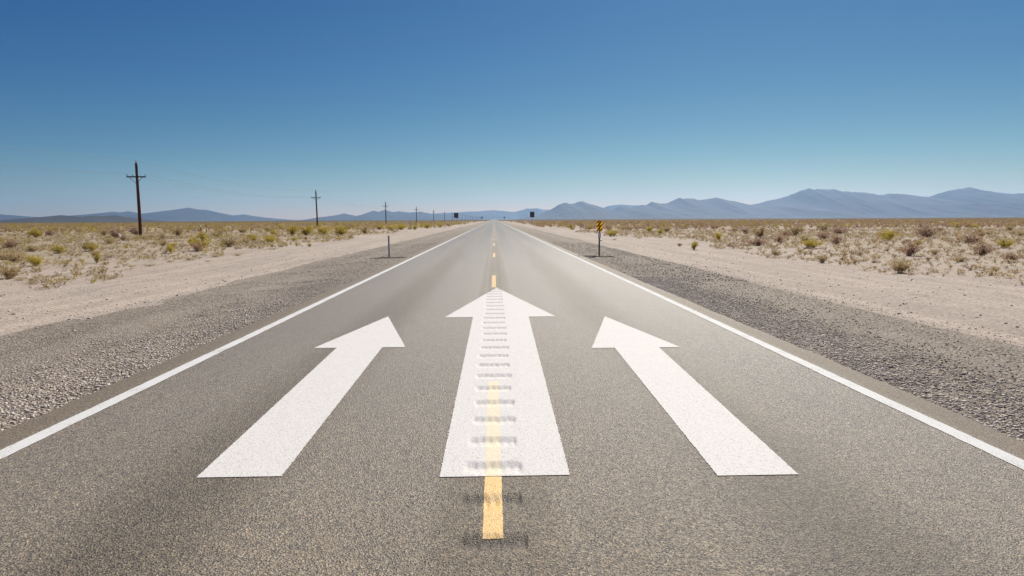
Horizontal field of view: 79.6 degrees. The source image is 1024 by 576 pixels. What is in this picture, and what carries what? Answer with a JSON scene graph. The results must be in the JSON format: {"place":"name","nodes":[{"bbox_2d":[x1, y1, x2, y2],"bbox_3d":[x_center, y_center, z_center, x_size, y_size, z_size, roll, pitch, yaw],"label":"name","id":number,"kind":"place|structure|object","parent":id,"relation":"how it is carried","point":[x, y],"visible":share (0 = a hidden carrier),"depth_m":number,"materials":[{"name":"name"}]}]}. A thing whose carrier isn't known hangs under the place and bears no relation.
{"place":"outdoors","nodes":[
{"label":"outdoors","id":0,"kind":"place"},
{"bbox_2d":[0,215,150,221],"bbox_3d":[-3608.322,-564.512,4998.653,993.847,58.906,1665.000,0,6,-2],"label":"dark hills","id":1,"kind":"structure","parent":0,"point":[65,218],"depth_m":4775.56,"materials":[{"name":"stone"}]},
{"bbox_2d":[0,208,293,220],"bbox_3d":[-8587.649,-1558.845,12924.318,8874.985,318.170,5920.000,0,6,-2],"label":"mountains","id":2,"kind":"structure","parent":0,"point":[187,214],"depth_m":12255.51,"materials":[{"name":"blue stone"}]},
{"bbox_2d":[294,210,472,220],"bbox_3d":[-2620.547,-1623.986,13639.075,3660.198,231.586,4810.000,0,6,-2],"label":"mountains","id":3,"kind":"structure","parent":0,"point":[380,215],"depth_m":12456.92,"materials":[{"name":"blue stone"}]},
{"bbox_2d":[0,219,1023,575],"bbox_3d":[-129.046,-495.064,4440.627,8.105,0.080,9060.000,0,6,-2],"label":"road","id":4,"kind":"structure","parent":0,"point":[362,487],"depth_m":4.15,"materials":[{"name":"grey asphalt"}]},
{"bbox_2d":[197,316,404,476],"bbox_3d":[-1.992,0.868,7.386,1.206,0.001,6.738,0,6,-2],"label":"road arrow","id":5,"kind":"object","parent":4,"relation":"on","point":[275,439],"visible":1,"depth_m":5.44,"materials":[{"name":"paint"}]},
{"bbox_2d":[483,476,502,538],"bbox_3d":[-0.147,1.159,4.832,0.112,0.022,3.150,0,6,-2],"label":"dash","id":6,"kind":"object","parent":4,"relation":"on","point":[492,519],"visible":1,"depth_m":3.58,"materials":[{"name":"yellow paint"}]},
{"bbox_2d":[492,275,495,286],"bbox_3d":[-0.499,-0.196,16.941,0.112,0.022,3.150,0,6,-2],"label":"dash","id":7,"kind":"object","parent":4,"relation":"on","point":[493,280],"visible":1,"depth_m":16.80,"materials":[{"name":"yellow paint"}]},
{"bbox_2d":[440,288,569,476],"bbox_3d":[-0.173,0.622,9.608,1.922,0.022,11.211,0,6,-2],"label":"road arrow","id":8,"kind":"object","parent":4,"relation":"on","point":[503,421],"visible":1,"depth_m":5.65,"materials":[{"name":"paint"}]},
{"bbox_2d":[592,317,797,475],"bbox_3d":[1.643,0.857,7.329,1.167,0.001,6.629,0,6,-2],"label":"road arrow","id":9,"kind":"object","parent":4,"relation":"on","point":[723,440],"visible":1,"depth_m":5.42,"materials":[{"name":"paint"}]},
{"bbox_2d":[0,217,1023,346],"bbox_3d":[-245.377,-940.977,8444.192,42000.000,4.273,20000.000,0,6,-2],"label":"ground","id":10,"kind":"structure","parent":0,"point":[950,302],"depth_m":20.81,"materials":[{"name":"beige sand"}]},
{"bbox_2d":[0,239,21,248],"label":"brown shrub","id":11,"kind":"object","parent":10,"relation":"on","point":[10,244],"visible":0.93,"depth_m":38.76,"materials":[{"name":"brown plant"}]},
{"bbox_2d":[0,248,23,259],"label":"dry shrub","id":12,"kind":"object","parent":10,"relation":"on","point":[3,252],"visible":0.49,"depth_m":29.46,"materials":[{"name":"beige plant"}]},
{"bbox_2d":[0,263,26,278],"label":"dry shrub","id":13,"kind":"object","parent":10,"relation":"on","point":[7,271],"visible":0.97,"depth_m":19.76,"materials":[{"name":"beige plant"}]},
{"bbox_2d":[0,250,36,261],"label":"dry shrub","id":14,"kind":"object","parent":10,"relation":"on","point":[14,258],"visible":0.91,"depth_m":27.09,"materials":[{"name":"beige plant"}]},
{"bbox_2d":[12,276,26,280],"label":"straw tuft","id":15,"kind":"object","parent":10,"relation":"on","point":[19,278],"visible":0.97,"depth_m":18.71,"materials":[{"name":"beige plant"}]},
{"bbox_2d":[21,245,41,251],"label":"dry shrub","id":16,"kind":"object","parent":10,"relation":"on","point":[29,248],"visible":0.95,"depth_m":34.90,"materials":[{"name":"beige plant"}]},
{"bbox_2d":[24,227,45,236],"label":"creosote bush","id":17,"kind":"object","parent":10,"relation":"on","point":[36,232],"visible":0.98,"depth_m":66.63,"materials":[{"name":"green plant"}]},
{"bbox_2d":[23,254,48,265],"bbox_3d":[-19.624,-1.138,25.343,1.102,0.554,0.821,1,7,13],"label":"creosote bush","id":18,"kind":"object","parent":10,"relation":"on","point":[34,260],"visible":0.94,"depth_m":25.28,"materials":[{"name":"green plant"}]},
{"bbox_2d":[43,229,57,235],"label":"brown shrub","id":19,"kind":"object","parent":10,"relation":"on","point":[50,232],"visible":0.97,"depth_m":70.96,"materials":[{"name":"brown plant"}]},
{"bbox_2d":[46,245,66,253],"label":"creosote bush","id":20,"kind":"object","parent":10,"relation":"on","point":[58,249],"visible":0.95,"depth_m":33.43,"materials":[{"name":"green plant"}]},
{"bbox_2d":[79,242,89,249],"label":"dry shrub","id":21,"kind":"object","parent":10,"relation":"on","point":[84,246],"visible":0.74,"depth_m":36.16,"materials":[{"name":"beige plant"}]},
{"bbox_2d":[86,242,99,250],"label":"creosote bush","id":22,"kind":"object","parent":10,"relation":"on","point":[91,246],"visible":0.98,"depth_m":35.39,"materials":[{"name":"green plant"}]},
{"bbox_2d":[92,251,100,262],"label":"creosote bush","id":23,"kind":"object","parent":10,"relation":"on","point":[97,258],"visible":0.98,"depth_m":26.86,"materials":[{"name":"green plant"}]},
{"bbox_2d":[98,228,109,235],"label":"dry shrub","id":24,"kind":"object","parent":10,"relation":"on","point":[103,233],"visible":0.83,"depth_m":72.79,"materials":[{"name":"beige plant"}]},
{"bbox_2d":[94,252,115,257],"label":"straw tuft","id":25,"kind":"object","parent":10,"relation":"on","point":[106,254],"visible":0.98,"depth_m":30.91,"materials":[{"name":"beige plant"}]},
{"bbox_2d":[104,238,116,242],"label":"dry shrub","id":26,"kind":"object","parent":10,"relation":"on","point":[109,241],"visible":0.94,"depth_m":46.01,"materials":[{"name":"beige plant"}]},
{"bbox_2d":[101,275,120,278],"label":"straw tuft","id":27,"kind":"object","parent":10,"relation":"on","point":[111,277],"visible":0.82,"depth_m":19.22,"materials":[{"name":"beige plant"}]},
{"bbox_2d":[103,226,127,237],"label":"brown shrub","id":28,"kind":"object","parent":10,"relation":"on","point":[112,233],"visible":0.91,"depth_m":62.89,"materials":[{"name":"brown plant"}]},
{"bbox_2d":[117,234,126,240],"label":"brown shrub","id":29,"kind":"object","parent":10,"relation":"on","point":[124,238],"visible":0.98,"depth_m":51.45,"materials":[{"name":"brown plant"}]},
{"bbox_2d":[126,226,144,234],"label":"brown shrub","id":30,"kind":"object","parent":10,"relation":"on","point":[134,231],"visible":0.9,"depth_m":74.32,"materials":[{"name":"brown plant"}]},
{"bbox_2d":[126,160,145,235],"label":"utility pole","id":31,"kind":"object","parent":10,"relation":"on","point":[138,201],"visible":0.96,"depth_m":68.97,"materials":[{"name":"brown wood"}]},
{"bbox_2d":[7,167,353,205],"bbox_3d":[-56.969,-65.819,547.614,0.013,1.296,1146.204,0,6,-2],"label":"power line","id":32,"kind":"object","parent":31,"relation":"attached to","point":[150,179],"visible":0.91,"depth_m":73.39,"materials":[{"name":"metal"}]},
{"bbox_2d":[6,147,424,209],"bbox_3d":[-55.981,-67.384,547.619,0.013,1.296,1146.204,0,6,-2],"label":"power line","id":33,"kind":"object","parent":31,"relation":"attached to","point":[151,164],"visible":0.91,"depth_m":71.01,"materials":[{"name":"metal"}]},
{"bbox_2d":[6,165,428,212],"bbox_3d":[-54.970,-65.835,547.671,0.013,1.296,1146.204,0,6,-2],"label":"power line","id":34,"kind":"object","parent":31,"relation":"attached to","point":[167,179],"visible":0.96,"depth_m":68.31,"materials":[{"name":"metal"}]},
{"bbox_2d":[157,240,168,245],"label":"dry shrub","id":35,"kind":"object","parent":10,"relation":"on","point":[162,243],"visible":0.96,"depth_m":43.12,"materials":[{"name":"beige plant"}]},
{"bbox_2d":[166,243,175,251],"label":"creosote bush","id":36,"kind":"object","parent":10,"relation":"on","point":[169,248],"visible":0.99,"depth_m":34.19,"materials":[{"name":"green plant"}]},
{"bbox_2d":[168,225,183,235],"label":"dry shrub","id":37,"kind":"object","parent":10,"relation":"on","point":[179,232],"visible":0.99,"depth_m":72.28,"materials":[{"name":"beige plant"}]},
{"bbox_2d":[188,242,204,251],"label":"brown shrub","id":38,"kind":"object","parent":10,"relation":"on","point":[197,246],"visible":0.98,"depth_m":35.50,"materials":[{"name":"brown plant"}]},
{"bbox_2d":[188,235,214,250],"bbox_3d":[-18.507,-2.693,36.693,1.504,1.002,1.435,-3,7,-22],"label":"creosote bush","id":39,"kind":"object","parent":10,"relation":"on","point":[197,241],"visible":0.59,"depth_m":36.67,"materials":[{"name":"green plant"}]},
{"bbox_2d":[199,232,207,240],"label":"creosote bush","id":40,"kind":"object","parent":10,"relation":"on","point":[202,235],"visible":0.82,"depth_m":52.03,"materials":[{"name":"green plant"}]},
{"bbox_2d":[208,231,226,236],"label":"dry shrub","id":41,"kind":"object","parent":10,"relation":"on","point":[215,233],"visible":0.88,"depth_m":68.90,"materials":[{"name":"beige plant"}]},
{"bbox_2d":[218,236,245,246],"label":"dry shrub","id":42,"kind":"object","parent":10,"relation":"on","point":[230,241],"visible":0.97,"depth_m":41.52,"materials":[{"name":"beige plant"}]},
{"bbox_2d":[236,227,249,231],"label":"dry shrub","id":43,"kind":"object","parent":10,"relation":"on","point":[242,230],"visible":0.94,"depth_m":85.86,"materials":[{"name":"beige plant"}]},
{"bbox_2d":[238,237,253,242],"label":"dry shrub","id":44,"kind":"object","parent":10,"relation":"on","point":[244,238],"visible":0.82,"depth_m":45.88,"materials":[{"name":"beige plant"}]},
{"bbox_2d":[0,219,493,429],"bbox_3d":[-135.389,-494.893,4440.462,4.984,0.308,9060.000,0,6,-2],"label":"gravel shoulder","id":45,"kind":"object","parent":10,"relation":"on","point":[126,324],"visible":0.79,"depth_m":10.16},
{"bbox_2d":[388,236,389,256],"bbox_3d":[-5.687,-1.726,28.401,0.072,1.390,0.044,0,6,-2],"label":"delineator post","id":46,"kind":"object","parent":45,"relation":"on","point":[388,246],"visible":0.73,"depth_m":28.38,"materials":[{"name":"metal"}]},
{"bbox_2d":[246,233,262,240],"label":"creosote bush","id":47,"kind":"object","parent":10,"relation":"on","point":[254,237],"visible":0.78,"depth_m":49.80,"materials":[{"name":"green plant"}]},
{"bbox_2d":[262,233,277,242],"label":"creosote bush","id":48,"kind":"object","parent":10,"relation":"on","point":[268,238],"visible":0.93,"depth_m":48.16,"materials":[{"name":"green plant"}]},
{"bbox_2d":[262,226,277,231],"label":"dry shrub","id":49,"kind":"object","parent":10,"relation":"on","point":[267,227],"visible":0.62,"depth_m":94.77,"materials":[{"name":"beige plant"}]},
{"bbox_2d":[286,224,299,235],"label":"creosote bush","id":50,"kind":"object","parent":10,"relation":"on","point":[292,230],"visible":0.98,"depth_m":67.49,"materials":[{"name":"green plant"}]},
{"bbox_2d":[297,224,314,234],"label":"creosote bush","id":51,"kind":"object","parent":10,"relation":"on","point":[306,231],"visible":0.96,"depth_m":67.05,"materials":[{"name":"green plant"}]},
{"bbox_2d":[312,191,320,224],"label":"utility pole","id":52,"kind":"object","parent":10,"relation":"on","point":[315,197],"visible":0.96,"depth_m":138.45,"materials":[{"name":"brown wood"}]},
{"bbox_2d":[312,225,329,234],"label":"creosote bush","id":53,"kind":"object","parent":10,"relation":"on","point":[323,230],"visible":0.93,"depth_m":69.47,"materials":[{"name":"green plant"}]},
{"bbox_2d":[327,225,350,235],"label":"creosote bush","id":54,"kind":"object","parent":10,"relation":"on","point":[341,230],"visible":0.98,"depth_m":66.38,"materials":[{"name":"green plant"}]},
{"bbox_2d":[360,225,371,233],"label":"dry shrub","id":55,"kind":"object","parent":10,"relation":"on","point":[365,229],"visible":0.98,"depth_m":76.86,"materials":[{"name":"beige plant"}]},
{"bbox_2d":[385,226,398,230],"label":"creosote bush","id":56,"kind":"object","parent":10,"relation":"on","point":[392,228],"visible":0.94,"depth_m":97.92,"materials":[{"name":"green plant"}]},
{"bbox_2d":[396,224,408,229],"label":"creosote bush","id":57,"kind":"object","parent":10,"relation":"on","point":[401,227],"visible":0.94,"depth_m":106.87,"materials":[{"name":"green plant"}]},
{"bbox_2d":[0,218,1023,288],"bbox_3d":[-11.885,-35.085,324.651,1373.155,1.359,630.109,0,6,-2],"label":"desert scrub","id":58,"kind":"object","parent":10,"relation":"on","point":[967,223],"visible":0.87,"depth_m":65.30,"materials":[{"name":"yellow plant"}]},
{"bbox_2d":[597,221,601,255],"bbox_3d":[4.063,-2.108,28.569,0.260,2.020,0.056,0,6,-2],"label":"object marker","id":59,"kind":"object","parent":10,"relation":"on","point":[599,226],"visible":0.9,"depth_m":28.49,"materials":[{"name":"metal"}]},
{"bbox_2d":[603,228,619,235],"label":"creosote bush","id":60,"kind":"object","parent":10,"relation":"on","point":[613,232],"visible":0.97,"depth_m":61.99,"materials":[{"name":"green plant"}]},
{"bbox_2d":[661,226,671,230],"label":"dry shrub","id":61,"kind":"object","parent":10,"relation":"on","point":[667,228],"visible":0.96,"depth_m":80.98,"materials":[{"name":"beige plant"}]},
{"bbox_2d":[689,240,697,249],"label":"creosote bush","id":62,"kind":"object","parent":10,"relation":"on","point":[694,245],"visible":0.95,"depth_m":34.98,"materials":[{"name":"green plant"}]},
{"bbox_2d":[714,232,724,239],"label":"creosote bush","id":63,"kind":"object","parent":10,"relation":"on","point":[718,236],"visible":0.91,"depth_m":47.69,"materials":[{"name":"green plant"}]},
{"bbox_2d":[740,227,750,233],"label":"brown shrub","id":64,"kind":"object","parent":10,"relation":"on","point":[744,230],"visible":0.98,"depth_m":67.08,"materials":[{"name":"brown plant"}]},
{"bbox_2d":[739,237,774,245],"bbox_3d":[15.838,-3.002,39.642,1.875,0.634,2.269,-5,8,-34],"label":"brown shrub","id":65,"kind":"object","parent":10,"relation":"on","point":[758,242],"visible":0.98,"depth_m":39.54,"materials":[{"name":"brown plant"}]},
{"bbox_2d":[497,220,1023,441],"bbox_3d":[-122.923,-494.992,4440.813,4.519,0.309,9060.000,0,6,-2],"label":"gravel shoulder","id":66,"kind":"object","parent":10,"relation":"on","point":[986,344],"visible":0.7,"depth_m":9.27},
{"bbox_2d":[750,225,773,237],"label":"dry shrub","id":67,"kind":"object","parent":10,"relation":"on","point":[759,232],"visible":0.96,"depth_m":53.21,"materials":[{"name":"beige plant"}]},
{"bbox_2d":[770,250,782,255],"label":"dry shrub","id":68,"kind":"object","parent":10,"relation":"on","point":[774,253],"visible":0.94,"depth_m":29.11,"materials":[{"name":"beige plant"}]},
{"bbox_2d":[772,235,784,240],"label":"brown shrub","id":69,"kind":"object","parent":10,"relation":"on","point":[779,238],"visible":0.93,"depth_m":44.40,"materials":[{"name":"brown plant"}]},
{"bbox_2d":[777,230,794,235],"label":"brown shrub","id":70,"kind":"object","parent":10,"relation":"on","point":[785,233],"visible":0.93,"depth_m":56.64,"materials":[{"name":"brown plant"}]},
{"bbox_2d":[780,224,807,234],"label":"dry shrub","id":71,"kind":"object","parent":10,"relation":"on","point":[799,228],"visible":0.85,"depth_m":61.60,"materials":[{"name":"beige plant"}]},
{"bbox_2d":[796,235,809,240],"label":"dry shrub","id":72,"kind":"object","parent":10,"relation":"on","point":[804,237],"visible":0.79,"depth_m":44.49,"materials":[{"name":"beige plant"}]},
{"bbox_2d":[798,238,822,247],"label":"creosote bush","id":73,"kind":"object","parent":10,"relation":"on","point":[811,243],"visible":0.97,"depth_m":35.65,"materials":[{"name":"green plant"}]},
{"bbox_2d":[813,255,828,262],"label":"dry shrub","id":74,"kind":"object","parent":10,"relation":"on","point":[822,258],"visible":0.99,"depth_m":24.00,"materials":[{"name":"beige plant"}]},
{"bbox_2d":[814,230,830,238],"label":"brown shrub","id":75,"kind":"object","parent":10,"relation":"on","point":[824,235],"visible":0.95,"depth_m":49.04,"materials":[{"name":"beige plant"}]},
{"bbox_2d":[817,223,834,230],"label":"dry shrub","id":76,"kind":"object","parent":10,"relation":"on","point":[822,227],"visible":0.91,"depth_m":78.57,"materials":[{"name":"beige plant"}]},
{"bbox_2d":[826,234,846,244],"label":"brown shrub","id":77,"kind":"object","parent":10,"relation":"on","point":[837,239],"visible":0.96,"depth_m":39.95,"materials":[{"name":"brown plant"}]},
{"bbox_2d":[823,226,850,234],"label":"brown shrub","id":78,"kind":"object","parent":10,"relation":"on","point":[837,230],"visible":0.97,"depth_m":64.37,"materials":[{"name":"brown plant"}]},
{"bbox_2d":[878,235,890,240],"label":"creosote bush","id":79,"kind":"object","parent":10,"relation":"on","point":[884,237],"visible":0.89,"depth_m":44.54,"materials":[{"name":"green plant"}]},
{"bbox_2d":[876,227,901,239],"bbox_3d":[28.211,-4.037,45.999,1.578,1.010,1.649,-2,7,-18],"label":"creosote bush","id":80,"kind":"object","parent":10,"relation":"on","point":[889,234],"visible":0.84,"depth_m":45.71,"materials":[{"name":"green plant"}]},
{"bbox_2d":[884,257,914,272],"bbox_3d":[12.421,-0.730,19.717,0.894,0.546,0.834,-1,6,-7],"label":"dry shrub","id":81,"kind":"object","parent":10,"relation":"on","point":[899,268],"visible":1,"depth_m":19.63,"materials":[{"name":"beige plant"}]},
{"bbox_2d":[897,240,927,255],"bbox_3d":[18.268,-1.811,28.130,1.228,0.746,1.422,0,6,6],"label":"brown shrub","id":82,"kind":"object","parent":10,"relation":"on","point":[911,248],"visible":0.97,"depth_m":28.02,"materials":[{"name":"brown plant"}]},
{"bbox_2d":[909,225,942,237],"bbox_3d":[34.726,-4.700,51.340,2.634,1.198,2.222,-1,6,-3],"label":"brown shrub","id":83,"kind":"object","parent":10,"relation":"on","point":[928,232],"visible":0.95,"depth_m":51.31,"materials":[{"name":"brown plant"}]},
{"bbox_2d":[930,249,941,254],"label":"dry shrub","id":84,"kind":"object","parent":10,"relation":"on","point":[935,251],"visible":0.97,"depth_m":29.07,"materials":[{"name":"beige plant"}]},
{"bbox_2d":[951,257,966,261],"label":"dry shrub","id":85,"kind":"object","parent":10,"relation":"on","point":[960,258],"visible":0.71,"depth_m":23.65,"materials":[{"name":"beige plant"}]},
{"bbox_2d":[958,233,983,242],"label":"brown shrub","id":86,"kind":"object","parent":10,"relation":"on","point":[969,240],"visible":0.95,"depth_m":39.07,"materials":[{"name":"brown plant"}]},
{"bbox_2d":[976,230,985,236],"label":"dry shrub","id":87,"kind":"object","parent":10,"relation":"on","point":[982,233],"visible":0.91,"depth_m":54.07,"materials":[{"name":"beige plant"}]},
{"bbox_2d":[967,242,1000,255],"bbox_3d":[21.729,-1.793,28.362,1.051,0.675,1.531,0,6,-1],"label":"brown shrub","id":88,"kind":"object","parent":10,"relation":"on","point":[980,251],"visible":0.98,"depth_m":28.27,"materials":[{"name":"brown plant"}]},
{"bbox_2d":[991,238,1015,247],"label":"creosote bush","id":89,"kind":"object","parent":10,"relation":"on","point":[1003,244],"visible":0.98,"depth_m":34.04,"materials":[{"name":"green plant"}]},
{"bbox_2d":[1004,225,1014,229],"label":"dry shrub","id":90,"kind":"object","parent":10,"relation":"on","point":[1009,227],"visible":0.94,"depth_m":77.52,"materials":[{"name":"beige plant"}]},
{"bbox_2d":[999,251,1023,260],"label":"brown shrub","id":91,"kind":"object","parent":10,"relation":"on","point":[1010,255],"visible":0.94,"depth_m":23.54,"materials":[{"name":"brown plant"}]},
{"bbox_2d":[0,242,1023,440],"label":"loose gravel","id":92,"kind":"structure","parent":0,"point":[921,384],"depth_m":8.27,"materials":[{"name":"grey gravel"}]},
{"bbox_2d":[0,0,1023,219],"label":"sky","id":93,"kind":"structure","parent":0,"point":[449,106],"materials":[{"name":"blue"}]},
{"bbox_2d":[434,205,638,219],"bbox_3d":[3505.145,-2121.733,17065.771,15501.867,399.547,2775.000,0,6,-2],"label":"mountains","id":94,"kind":"structure","parent":0,"point":[492,214],"depth_m":16616.34,"materials":[{"name":"blue stone"}]},
{"bbox_2d":[519,187,1023,219],"bbox_3d":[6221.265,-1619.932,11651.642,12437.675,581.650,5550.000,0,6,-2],"label":"mountains","id":95,"kind":"structure","parent":0,"point":[835,203],"depth_m":10552.53,"materials":[{"name":"blue stone"}]}
]}

